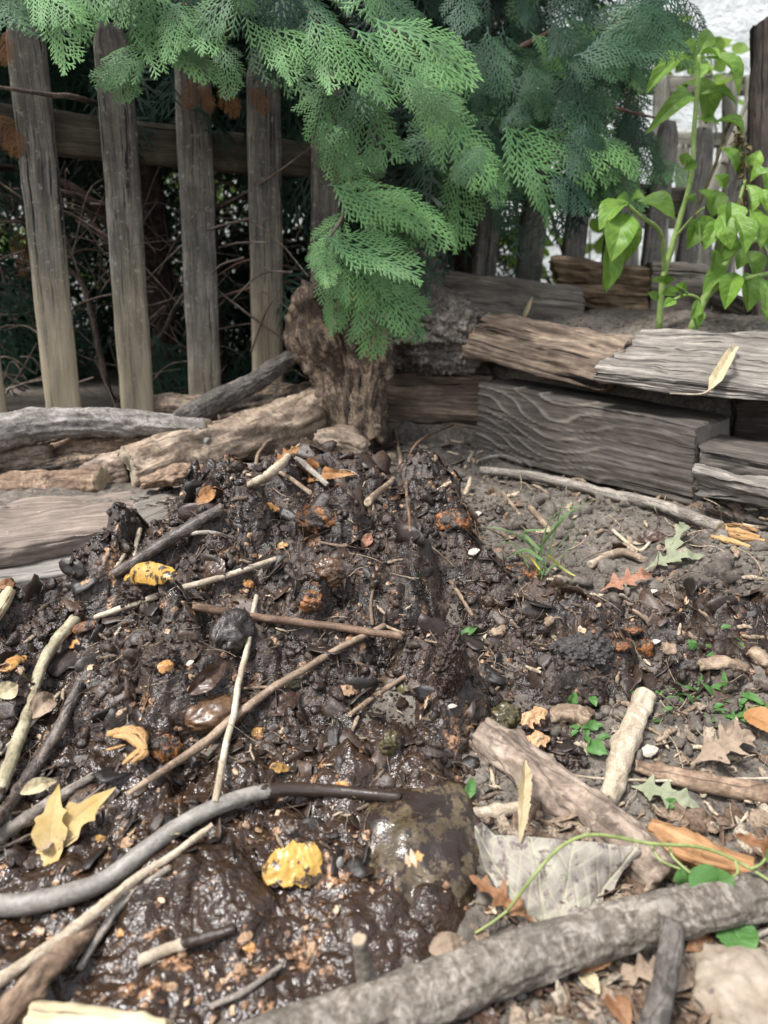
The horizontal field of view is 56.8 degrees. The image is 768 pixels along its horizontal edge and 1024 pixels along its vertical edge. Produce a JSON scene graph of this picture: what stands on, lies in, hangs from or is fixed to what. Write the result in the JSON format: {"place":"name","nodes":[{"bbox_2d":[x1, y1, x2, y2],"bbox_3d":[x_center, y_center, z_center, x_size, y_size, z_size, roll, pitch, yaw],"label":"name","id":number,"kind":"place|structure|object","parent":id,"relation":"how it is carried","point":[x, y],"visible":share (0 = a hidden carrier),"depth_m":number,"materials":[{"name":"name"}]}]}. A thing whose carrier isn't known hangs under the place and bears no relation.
{"place":"outdoors","nodes":[
{"label":"outdoors","id":0,"kind":"place"},
{"bbox_2d":[0,307,767,1023],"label":"ground","id":1,"kind":"structure","parent":0,"point":[412,431],"depth_m":1.09,"materials":[{"name":"soil"}]},
{"bbox_2d":[0,443,54,472],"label":"log","id":2,"kind":"object","parent":1,"relation":"on","point":[18,458],"visible":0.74,"depth_m":1.29,"materials":[{"name":"brown wood"}]},
{"bbox_2d":[0,554,71,586],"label":"plank","id":3,"kind":"object","parent":1,"relation":"on","point":[46,570],"visible":0.17,"depth_m":0.95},
{"bbox_2d":[0,491,134,569],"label":"plank","id":4,"kind":"object","parent":3,"relation":"on","point":[40,528],"visible":0.71,"depth_m":1.04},
{"bbox_2d":[0,464,111,491],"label":"log","id":5,"kind":"object","parent":1,"relation":"on","point":[94,478],"visible":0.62,"depth_m":1.23,"materials":[{"name":"brown wood"}]},
{"bbox_2d":[0,407,210,451],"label":"branch","id":6,"kind":"object","parent":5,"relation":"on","point":[28,426],"visible":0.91,"depth_m":1.30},
{"bbox_2d":[171,351,296,419],"bbox_3d":[-0.296,-0.231,1.401,0.304,0.171,0.059,-11,21,-34],"label":"branch","id":7,"kind":"object","parent":6,"relation":"on","point":[213,403],"visible":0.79,"depth_m":1.39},
{"bbox_2d":[25,451,100,470],"bbox_3d":[-0.589,-0.084,1.312,0.136,0.056,0.053,-1,17,-7],"label":"log","id":8,"kind":"object","parent":1,"relation":"on","point":[72,460],"visible":0.56,"depth_m":1.29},
{"bbox_2d":[23,999,173,1023],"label":"wood chunk","id":9,"kind":"object","parent":1,"relation":"on","point":[41,1011],"visible":1,"depth_m":0.48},
{"bbox_2d":[50,436,148,456],"bbox_3d":[-0.563,-0.114,1.373,0.294,0.123,0.094,-1,17,-7],"label":"log","id":10,"kind":"object","parent":1,"relation":"on","point":[92,445],"visible":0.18,"depth_m":1.33,"materials":[{"name":"brown wood"}]},
{"bbox_2d":[79,449,128,482],"bbox_3d":[-0.506,-0.075,1.309,0.093,0.082,0.069,1,17,0],"label":"log","id":11,"kind":"object","parent":1,"relation":"on","point":[113,463],"visible":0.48,"depth_m":1.28,"materials":[{"name":"brown wood"}]},
{"bbox_2d":[0,0,253,407],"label":"conifer","id":12,"kind":"object","parent":1,"relation":"on","point":[80,184],"visible":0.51,"depth_m":1.87,"materials":[{"name":"green plant"}]},
{"bbox_2d":[130,484,181,528],"bbox_3d":[-0.285,-0.037,1.272,0.158,0.039,0.520,10,19,27],"label":"plank","id":13,"kind":"object","parent":1,"relation":"on","point":[149,514],"visible":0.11,"depth_m":1.14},
{"bbox_2d":[140,463,202,488],"bbox_3d":[-0.350,-0.061,1.198,0.119,0.044,0.058,-2,17,-12],"label":"log","id":14,"kind":"object","parent":13,"relation":"on","point":[172,474],"visible":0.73,"depth_m":1.18,"materials":[{"name":"brown wood"}]},
{"bbox_2d":[154,392,217,418],"bbox_3d":[-0.440,-0.229,1.541,0.246,0.058,0.062,1,17,0],"label":"log","id":15,"kind":"object","parent":1,"relation":"on","point":[170,402],"visible":0.25,"depth_m":1.52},
{"bbox_2d":[0,0,383,400],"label":"conifer","id":16,"kind":"object","parent":1,"relation":"on","point":[132,11],"visible":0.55,"depth_m":1.41,"materials":[{"name":"green plant"}]},
{"bbox_2d":[119,385,326,486],"bbox_3d":[-0.284,-0.151,1.384,0.456,0.173,0.123,-12,22,-38],"label":"log","id":17,"kind":"object","parent":1,"relation":"on","point":[288,422],"visible":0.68,"depth_m":1.35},
{"bbox_2d":[218,381,313,419],"bbox_3d":[-0.251,-0.226,1.522,0.219,0.105,0.094,0,17,-3],"label":"log","id":18,"kind":"object","parent":1,"relation":"on","point":[271,392],"visible":0.27,"depth_m":1.49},
{"bbox_2d":[89,0,490,383],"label":"conifer","id":19,"kind":"object","parent":1,"relation":"on","point":[301,45],"visible":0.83,"depth_m":1.19,"materials":[{"name":"green plant"}]},
{"bbox_2d":[283,273,394,452],"bbox_3d":[-0.084,-0.285,1.465,0.236,0.398,0.178,11,19,28],"label":"tree stump","id":20,"kind":"object","parent":1,"relation":"on","point":[350,387],"visible":0.69,"depth_m":1.43,"materials":[{"name":"brown wood"}]},
{"bbox_2d":[0,15,746,421],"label":"picket fence","id":21,"kind":"object","parent":1,"relation":"on","point":[186,145],"visible":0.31,"depth_m":1.44,"materials":[{"name":"wood"}]},
{"bbox_2d":[0,450,767,1023],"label":"compost","id":22,"kind":"object","parent":1,"relation":"on","point":[210,886],"visible":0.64,"depth_m":0.71,"materials":[{"name":"soil"}]},
{"bbox_2d":[0,615,80,793],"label":"stick","id":23,"kind":"object","parent":22,"relation":"on","point":[63,632],"visible":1,"depth_m":0.73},
{"bbox_2d":[0,680,85,825],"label":"stick","id":24,"kind":"object","parent":22,"relation":"on","point":[34,766],"visible":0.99,"depth_m":0.69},
{"bbox_2d":[29,691,56,718],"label":"dry leaf","id":25,"kind":"object","parent":22,"relation":"on","point":[42,703],"visible":1,"depth_m":0.74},
{"bbox_2d":[0,772,95,844],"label":"stick","id":26,"kind":"object","parent":22,"relation":"on","point":[20,822],"visible":0.85,"depth_m":0.63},
{"bbox_2d":[0,921,97,1023],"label":"stick","id":27,"kind":"object","parent":22,"relation":"on","point":[35,980],"visible":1,"depth_m":0.49,"materials":[{"name":"brown wood"}]},
{"bbox_2d":[30,784,115,865],"bbox_3d":[-0.286,0.276,0.621,0.092,0.065,0.045,1,17,0],"label":"dry leaf","id":28,"kind":"object","parent":22,"relation":"on","point":[58,825],"visible":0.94,"depth_m":0.62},
{"bbox_2d":[0,823,213,987],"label":"stick","id":29,"kind":"object","parent":22,"relation":"on","point":[21,966],"visible":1,"depth_m":0.55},
{"bbox_2d":[76,864,171,970],"bbox_3d":[-0.206,0.310,0.554,0.023,0.039,0.084,15,22,37],"label":"stick","id":30,"kind":"object","parent":22,"relation":"on","point":[113,913],"visible":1,"depth_m":0.56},
{"bbox_2d":[105,725,148,765],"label":"fibre tuft","id":31,"kind":"object","parent":22,"relation":"on","point":[134,736],"visible":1,"depth_m":0.68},
{"bbox_2d":[115,576,159,614],"bbox_3d":[-0.292,0.103,0.866,0.067,0.071,0.054,1,17,0],"label":"clod","id":32,"kind":"object","parent":22,"relation":"on","point":[128,591],"visible":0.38,"depth_m":0.84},
{"bbox_2d":[123,561,177,585],"bbox_3d":[-0.282,0.077,0.839,0.026,0.045,0.116,-15,23,-43],"label":"squash peel","id":33,"kind":"object","parent":32,"relation":"on","point":[150,573],"visible":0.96,"depth_m":0.82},
{"bbox_2d":[141,645,180,673],"bbox_3d":[-0.237,0.157,0.753,0.042,0.031,0.030,1,17,0],"label":"clod","id":34,"kind":"object","parent":22,"relation":"on","point":[152,657],"visible":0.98,"depth_m":0.74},
{"bbox_2d":[148,733,184,764],"bbox_3d":[-0.213,0.234,0.692,0.036,0.038,0.026,1,17,0],"label":"gourd","id":35,"kind":"object","parent":22,"relation":"on","point":[166,747],"visible":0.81,"depth_m":0.68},
{"bbox_2d":[109,503,225,578],"bbox_3d":[-0.279,0.035,0.918,0.152,0.080,0.024,-9,20,-31],"label":"stick","id":36,"kind":"object","parent":22,"relation":"on","point":[171,537],"visible":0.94,"depth_m":0.92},
{"bbox_2d":[93,557,276,620],"bbox_3d":[-0.238,0.098,0.875,0.227,0.053,0.038,-6,18,-22],"label":"stick","id":37,"kind":"object","parent":22,"relation":"on","point":[193,585],"visible":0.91,"depth_m":0.86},
{"bbox_2d":[137,923,236,966],"bbox_3d":[-0.148,0.325,0.536,0.073,0.018,0.012,-4,18,-16],"label":"stick","id":38,"kind":"object","parent":22,"relation":"on","point":[193,940],"visible":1,"depth_m":0.53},
{"bbox_2d":[0,782,400,917],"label":"branch","id":39,"kind":"object","parent":22,"relation":"on","point":[116,873],"visible":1,"depth_m":0.60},
{"bbox_2d":[187,660,224,694],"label":"dry leaf","id":40,"kind":"object","parent":22,"relation":"on","point":[207,678],"visible":1,"depth_m":0.74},
{"bbox_2d":[184,694,246,733],"bbox_3d":[-0.176,0.211,0.743,0.065,0.036,0.049,-4,18,-17],"label":"rotting fruit","id":41,"kind":"object","parent":22,"relation":"on","point":[205,715],"visible":0.83,"depth_m":0.73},
{"bbox_2d":[209,608,255,660],"bbox_3d":[-0.173,0.146,0.817,0.055,0.072,0.067,1,17,0],"label":"rotting fruit","id":42,"kind":"object","parent":22,"relation":"on","point":[232,630],"visible":0.78,"depth_m":0.79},
{"bbox_2d":[212,594,258,802],"bbox_3d":[-0.153,0.179,0.743,0.009,0.088,0.266,1,17,-2],"label":"stick","id":43,"kind":"object","parent":22,"relation":"on","point":[227,739],"visible":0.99,"depth_m":0.71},
{"bbox_2d":[209,963,282,1008],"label":"stick","id":44,"kind":"object","parent":22,"relation":"on","point":[249,988],"visible":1,"depth_m":0.51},
{"bbox_2d":[247,437,307,487],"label":"stick","id":45,"kind":"object","parent":22,"relation":"on","point":[270,473],"visible":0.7,"depth_m":0.92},
{"bbox_2d":[126,588,436,795],"bbox_3d":[-0.112,0.171,0.756,0.352,0.096,0.114,-10,20,-32],"label":"stick","id":46,"kind":"object","parent":22,"relation":"on","point":[212,736],"visible":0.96,"depth_m":0.75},
{"bbox_2d":[262,839,322,888],"bbox_3d":[-0.076,0.295,0.595,0.050,0.024,0.034,1,17,0],"label":"squash peel","id":47,"kind":"object","parent":22,"relation":"on","point":[293,862],"visible":1,"depth_m":0.59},
{"bbox_2d":[192,602,402,640],"bbox_3d":[-0.099,0.122,0.818,0.242,0.040,0.034,1,17,0],"label":"stick","id":48,"kind":"object","parent":22,"relation":"on","point":[276,619],"visible":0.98,"depth_m":0.82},
{"bbox_2d":[296,589,324,614],"bbox_3d":[-0.087,0.107,0.840,0.035,0.031,0.024,1,17,0],"label":"rotten fruit","id":49,"kind":"object","parent":22,"relation":"on","point":[311,602],"visible":1,"depth_m":0.83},
{"bbox_2d":[294,504,335,535],"bbox_3d":[-0.086,0.011,0.981,0.074,0.045,0.057,1,17,0],"label":"rotten fruit","id":50,"kind":"object","parent":22,"relation":"on","point":[313,520],"visible":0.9,"depth_m":0.96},
{"bbox_2d":[310,556,345,587],"bbox_3d":[-0.068,0.073,0.861,0.045,0.041,0.033,1,17,0],"label":"gourd","id":51,"kind":"object","parent":22,"relation":"on","point":[335,574],"visible":0.87,"depth_m":0.85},
{"bbox_2d":[0,445,765,866],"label":"plant fibres","id":52,"kind":"object","parent":22,"relation":"on","point":[350,655],"visible":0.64,"depth_m":0.81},
{"bbox_2d":[0,448,767,770],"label":"compost crumbs","id":53,"kind":"object","parent":22,"relation":"on","point":[294,566],"visible":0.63,"depth_m":0.86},
{"bbox_2d":[360,775,480,906],"bbox_3d":[0.030,0.299,0.645,0.137,0.108,0.186,1,17,0],"label":"squash","id":54,"kind":"object","parent":22,"relation":"on","point":[410,840],"visible":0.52,"depth_m":0.62,"materials":[{"name":"food"}]},
{"bbox_2d":[431,623,468,698],"bbox_3d":[0.070,0.159,0.741,0.039,0.090,0.043,15,22,38],"label":"clod","id":55,"kind":"object","parent":22,"relation":"on","point":[450,657],"visible":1,"depth_m":0.73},
{"bbox_2d":[433,508,471,533],"bbox_3d":[0.097,0.016,1.002,0.056,0.043,0.043,1,17,0],"label":"gourd","id":56,"kind":"object","parent":22,"relation":"on","point":[454,517],"visible":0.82,"depth_m":0.99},
{"bbox_2d":[490,701,520,728],"bbox_3d":[0.130,0.224,0.763,0.043,0.039,0.029,-7,19,-26],"label":"stone","id":57,"kind":"object","parent":22,"relation":"on","point":[506,714],"visible":0.74,"depth_m":0.76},
{"bbox_2d":[550,703,592,726],"bbox_3d":[0.200,0.219,0.765,0.050,0.021,0.030,1,17,0],"label":"bark chip","id":58,"kind":"object","parent":22,"relation":"on","point":[580,715],"visible":1,"depth_m":0.76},
{"bbox_2d":[546,630,616,674],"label":"compost slab","id":59,"kind":"structure","parent":22,"relation":"on","point":[589,649],"depth_m":0.82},
{"bbox_2d":[696,655,749,672],"bbox_3d":[0.394,0.176,0.822,0.063,0.021,0.026,1,17,0],"label":"bark chip","id":60,"kind":"object","parent":22,"relation":"on","point":[715,662],"visible":0.99,"depth_m":0.81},
{"bbox_2d":[0,438,767,885],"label":"wet leaf scraps","id":61,"kind":"object","parent":1,"relation":"on","point":[62,662],"visible":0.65,"depth_m":0.80,"materials":[{"name":"plant"}]},
{"bbox_2d":[0,449,767,1023],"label":"peel flakes","id":62,"kind":"object","parent":1,"relation":"on","point":[38,931],"visible":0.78,"depth_m":0.64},
{"bbox_2d":[0,0,767,349],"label":"house","id":63,"kind":"structure","parent":1,"relation":"on","point":[734,20],"depth_m":3.32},
{"bbox_2d":[1,440,767,775],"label":"compost clods","id":64,"kind":"object","parent":1,"relation":"on","point":[393,672],"visible":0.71,"depth_m":0.84,"materials":[{"name":"soil"}]},
{"bbox_2d":[11,454,765,849],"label":"heap chips","id":65,"kind":"object","parent":1,"relation":"on","point":[355,724],"visible":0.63,"depth_m":0.83,"materials":[{"name":"brown wood"}]},
{"bbox_2d":[395,233,469,300],"bbox_3d":[0.104,-0.526,1.706,0.231,0.300,0.175,8,18,21],"label":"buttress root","id":66,"kind":"object","parent":1,"relation":"on","point":[443,291],"visible":0.2,"depth_m":1.66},
{"bbox_2d":[386,371,494,436],"bbox_3d":[0.111,-0.242,1.618,0.305,0.172,0.101,7,18,18],"label":"timber","id":67,"kind":"object","parent":1,"relation":"on","point":[423,399],"visible":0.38,"depth_m":1.57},
{"bbox_2d":[369,291,491,377],"bbox_3d":[0.112,-0.383,1.574,0.295,0.204,0.212,10,19,27],"label":"root burl","id":68,"kind":"object","parent":67,"relation":"on","point":[450,322],"visible":0.58,"depth_m":1.50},
{"bbox_2d":[429,931,462,955],"bbox_3d":[0.049,0.329,0.539,0.029,0.012,0.014,-3,18,-15],"label":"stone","id":69,"kind":"object","parent":1,"relation":"on","point":[442,942],"visible":0.99,"depth_m":0.54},
{"bbox_2d":[469,875,533,921],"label":"dry leaf","id":70,"kind":"object","parent":1,"relation":"on","point":[499,896],"visible":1,"depth_m":0.58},
{"bbox_2d":[473,801,530,819],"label":"stick","id":71,"kind":"object","parent":1,"relation":"on","point":[495,810],"visible":0.77,"depth_m":0.66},
{"bbox_2d":[240,868,767,1023],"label":"branch","id":72,"kind":"object","parent":1,"relation":"on","point":[467,980],"visible":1,"depth_m":0.51,"materials":[{"name":"wood"}]},
{"bbox_2d":[251,328,767,1023],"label":"soil clods","id":73,"kind":"object","parent":1,"relation":"on","point":[719,566],"visible":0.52,"depth_m":0.95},
{"bbox_2d":[433,268,585,318],"bbox_3d":[0.292,-0.504,1.677,0.364,0.133,0.085,5,17,11],"label":"timber","id":74,"kind":"object","parent":1,"relation":"on","point":[497,294],"visible":0.66,"depth_m":1.64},
{"bbox_2d":[322,0,716,281],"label":"conifer","id":75,"kind":"object","parent":1,"relation":"on","point":[525,67],"visible":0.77,"depth_m":1.39,"materials":[{"name":"green plant"}]},
{"bbox_2d":[484,480,591,580],"bbox_3d":[0.203,0.045,0.952,0.140,0.189,0.023,1,17,0],"label":"grass tuft","id":76,"kind":"object","parent":1,"relation":"on","point":[540,548],"visible":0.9,"depth_m":0.96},
{"bbox_2d":[368,439,767,1023],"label":"dry rootlets","id":77,"kind":"object","parent":1,"relation":"on","point":[664,713],"visible":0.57,"depth_m":0.96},
{"bbox_2d":[469,717,680,890],"bbox_3d":[0.177,0.279,0.685,0.064,0.083,0.222,-15,23,-42],"label":"log","id":78,"kind":"object","parent":1,"relation":"on","point":[559,789],"visible":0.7,"depth_m":0.67,"materials":[{"name":"brown wood"}]},
{"bbox_2d":[518,758,531,842],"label":"dry leaf","id":79,"kind":"object","parent":78,"relation":"on","point":[524,792],"visible":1,"depth_m":0.64,"materials":[{"name":"plant"}]},
{"bbox_2d":[600,687,655,804],"bbox_3d":[0.248,0.237,0.732,0.030,0.054,0.158,11,20,29],"label":"stick","id":80,"kind":"object","parent":78,"relation":"on","point":[625,741],"visible":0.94,"depth_m":0.72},
{"bbox_2d":[387,440,767,1023],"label":"leaf shreds","id":81,"kind":"object","parent":1,"relation":"on","point":[708,733],"visible":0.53,"depth_m":0.78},
{"bbox_2d":[393,439,767,1019],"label":"wood chips","id":82,"kind":"object","parent":1,"relation":"on","point":[663,737],"visible":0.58,"depth_m":0.75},
{"bbox_2d":[548,255,650,310],"bbox_3d":[0.532,-0.556,1.745,0.268,0.146,0.124,8,18,20],"label":"timber","id":83,"kind":"object","parent":1,"relation":"on","point":[628,289],"visible":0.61,"depth_m":1.69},
{"bbox_2d":[479,466,724,531],"bbox_3d":[0.362,-0.031,1.217,0.082,0.028,0.451,-15,24,-43],"label":"branch","id":84,"kind":"object","parent":1,"relation":"on","point":[678,512],"visible":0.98,"depth_m":1.22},
{"bbox_2d":[476,378,729,505],"bbox_3d":[0.407,-0.150,1.369,0.457,0.170,0.168,16,22,40],"label":"timber","id":85,"kind":"object","parent":1,"relation":"on","point":[641,446],"visible":0.94,"depth_m":1.30,"materials":[{"name":"wood"}]},
{"bbox_2d":[461,313,634,391],"bbox_3d":[0.322,-0.325,1.425,0.376,0.139,0.166,15,22,37],"label":"timber","id":86,"kind":"object","parent":85,"relation":"on","point":[550,351],"visible":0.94,"depth_m":1.36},
{"bbox_2d":[593,329,767,400],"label":"timber","id":87,"kind":"object","parent":85,"relation":"on","point":[665,361],"visible":0.97,"depth_m":1.22,"materials":[{"name":"wood"}]},
{"bbox_2d":[670,343,738,394],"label":"dry leaf","id":88,"kind":"object","parent":87,"relation":"on","point":[717,375],"visible":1,"depth_m":1.15,"materials":[{"name":"plant"}]},
{"bbox_2d":[467,799,767,1023],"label":"corner litter","id":89,"kind":"object","parent":1,"relation":"on","point":[559,1007],"visible":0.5,"depth_m":0.58,"materials":[{"name":"brown plant"}]},
{"bbox_2d":[474,822,641,926],"bbox_3d":[0.150,0.316,0.587,0.147,0.066,0.087,1,17,0],"label":"dry leaf","id":90,"kind":"object","parent":89,"relation":"on","point":[574,876],"visible":0.88,"depth_m":0.60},
{"bbox_2d":[605,994,631,1023],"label":"dry leaf","id":91,"kind":"object","parent":89,"relation":"on","point":[620,1008],"visible":1,"depth_m":0.51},
{"bbox_2d":[620,952,654,985],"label":"dry leaf","id":92,"kind":"object","parent":89,"relation":"on","point":[631,974],"visible":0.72,"depth_m":0.53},
{"bbox_2d":[587,548,647,568],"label":"twig","id":93,"kind":"object","parent":1,"relation":"on","point":[622,552],"visible":0.94,"depth_m":1.03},
{"bbox_2d":[475,833,767,933],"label":"vine","id":94,"kind":"object","parent":1,"relation":"on","point":[700,874],"visible":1,"depth_m":0.58,"materials":[{"name":"green plant"}]},
{"bbox_2d":[497,4,749,283],"bbox_3d":[0.845,-1.180,2.827,1.117,1.458,0.641,1,17,0],"label":"leafy shrub","id":95,"kind":"object","parent":1,"relation":"on","point":[721,43],"visible":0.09,"depth_m":2.65,"materials":[{"name":"green plant"}]},
{"bbox_2d":[600,567,651,590],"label":"oak leaf","id":96,"kind":"object","parent":1,"relation":"on","point":[629,578],"visible":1,"depth_m":0.95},
{"bbox_2d":[631,774,699,808],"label":"dry leaf","id":97,"kind":"object","parent":1,"relation":"on","point":[649,788],"visible":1,"depth_m":0.68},
{"bbox_2d":[569,624,767,743],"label":"weeds","id":98,"kind":"object","parent":1,"relation":"on","point":[602,736],"visible":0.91,"depth_m":0.79,"materials":[{"name":"green plant"}]},
{"bbox_2d":[598,29,743,328],"bbox_3d":[0.521,-0.626,1.349,0.302,0.548,0.145,-7,19,-25],"label":"basil plant","id":99,"kind":"object","parent":1,"relation":"on","point":[623,235],"visible":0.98,"depth_m":1.32,"materials":[{"name":"green plant"}]},
{"bbox_2d":[691,119,754,219],"bbox_3d":[0.648,-0.643,1.334,0.107,0.177,0.047,6,18,15],"label":"withered stalk","id":100,"kind":"object","parent":99,"relation":"hanging from","point":[738,141],"visible":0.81,"depth_m":1.33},
{"bbox_2d":[645,546,703,569],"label":"dry leaf","id":101,"kind":"object","parent":1,"relation":"on","point":[674,555],"visible":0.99,"depth_m":0.97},
{"bbox_2d":[644,261,711,311],"bbox_3d":[0.689,-0.514,1.669,0.166,0.140,0.111,7,18,17],"label":"timber","id":102,"kind":"object","parent":1,"relation":"on","point":[692,276],"visible":0.41,"depth_m":1.61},
{"bbox_2d":[611,73,749,273],"bbox_3d":[1.201,-1.137,2.534,0.822,0.895,0.147,1,17,0],"label":"trellis","id":103,"kind":"object","parent":1,"relation":"on","point":[665,89],"visible":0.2,"depth_m":2.49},
{"bbox_2d":[634,759,767,804],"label":"stick","id":104,"kind":"object","parent":1,"relation":"on","point":[739,789],"visible":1,"depth_m":0.69,"materials":[{"name":"brown wood"}]},
{"bbox_2d":[647,818,755,874],"bbox_3d":[0.277,0.300,0.626,0.089,0.037,0.038,11,19,28],"label":"wood chunk","id":105,"kind":"object","parent":1,"relation":"on","point":[666,832],"visible":0.6,"depth_m":0.62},
{"bbox_2d":[662,145,767,329],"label":"basil plant","id":106,"kind":"object","parent":1,"relation":"on","point":[729,224],"visible":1,"depth_m":1.33,"materials":[{"name":"green plant"}]},
{"bbox_2d":[690,720,755,764],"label":"dry leaf","id":107,"kind":"object","parent":1,"relation":"on","point":[721,747],"visible":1,"depth_m":0.71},
{"bbox_2d":[684,943,767,1023],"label":"stone","id":108,"kind":"object","parent":1,"relation":"on","point":[730,985],"visible":0.94,"depth_m":0.52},
{"bbox_2d":[715,925,758,948],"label":"leaf","id":109,"kind":"object","parent":108,"relation":"on","point":[746,936],"visible":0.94,"depth_m":0.56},
{"bbox_2d":[710,289,746,314],"bbox_3d":[0.760,-0.465,1.572,0.087,0.093,0.109,12,20,32],"label":"timber","id":110,"kind":"object","parent":1,"relation":"on","point":[737,306],"visible":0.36,"depth_m":1.53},
{"bbox_2d":[691,463,767,507],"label":"timber","id":111,"kind":"object","parent":1,"relation":"on","point":[713,482],"visible":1,"depth_m":1.07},
{"bbox_2d":[698,434,767,475],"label":"timber","id":112,"kind":"object","parent":1,"relation":"on","point":[738,455],"visible":0.73,"depth_m":1.14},
{"bbox_2d":[710,523,765,547],"bbox_3d":[0.515,0.031,1.039,0.088,0.018,0.108,15,21,37],"label":"rotten wood","id":113,"kind":"object","parent":1,"relation":"on","point":[740,536],"visible":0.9,"depth_m":1.01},
{"bbox_2d":[730,399,767,440],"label":"timber","id":114,"kind":"object","parent":1,"relation":"on","point":[751,420],"visible":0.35,"depth_m":1.29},
{"bbox_2d":[744,16,767,315],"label":"fence post","id":115,"kind":"object","parent":1,"relation":"on","point":[757,125],"visible":0.44,"depth_m":1.46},
{"bbox_3d":[-0.082,-0.096,1.424,0.148,0.027,0.275,1,17,0],"label":"plank","id":116,"kind":"object","parent":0,"visible":0},
{"bbox_2d":[313,424,369,453],"bbox_3d":[-0.081,-0.141,1.405,0.116,0.064,0.061,7,18,19],"label":"wood chunk","id":117,"kind":"object","parent":116,"relation":"on","point":[347,438],"visible":0.69,"depth_m":1.38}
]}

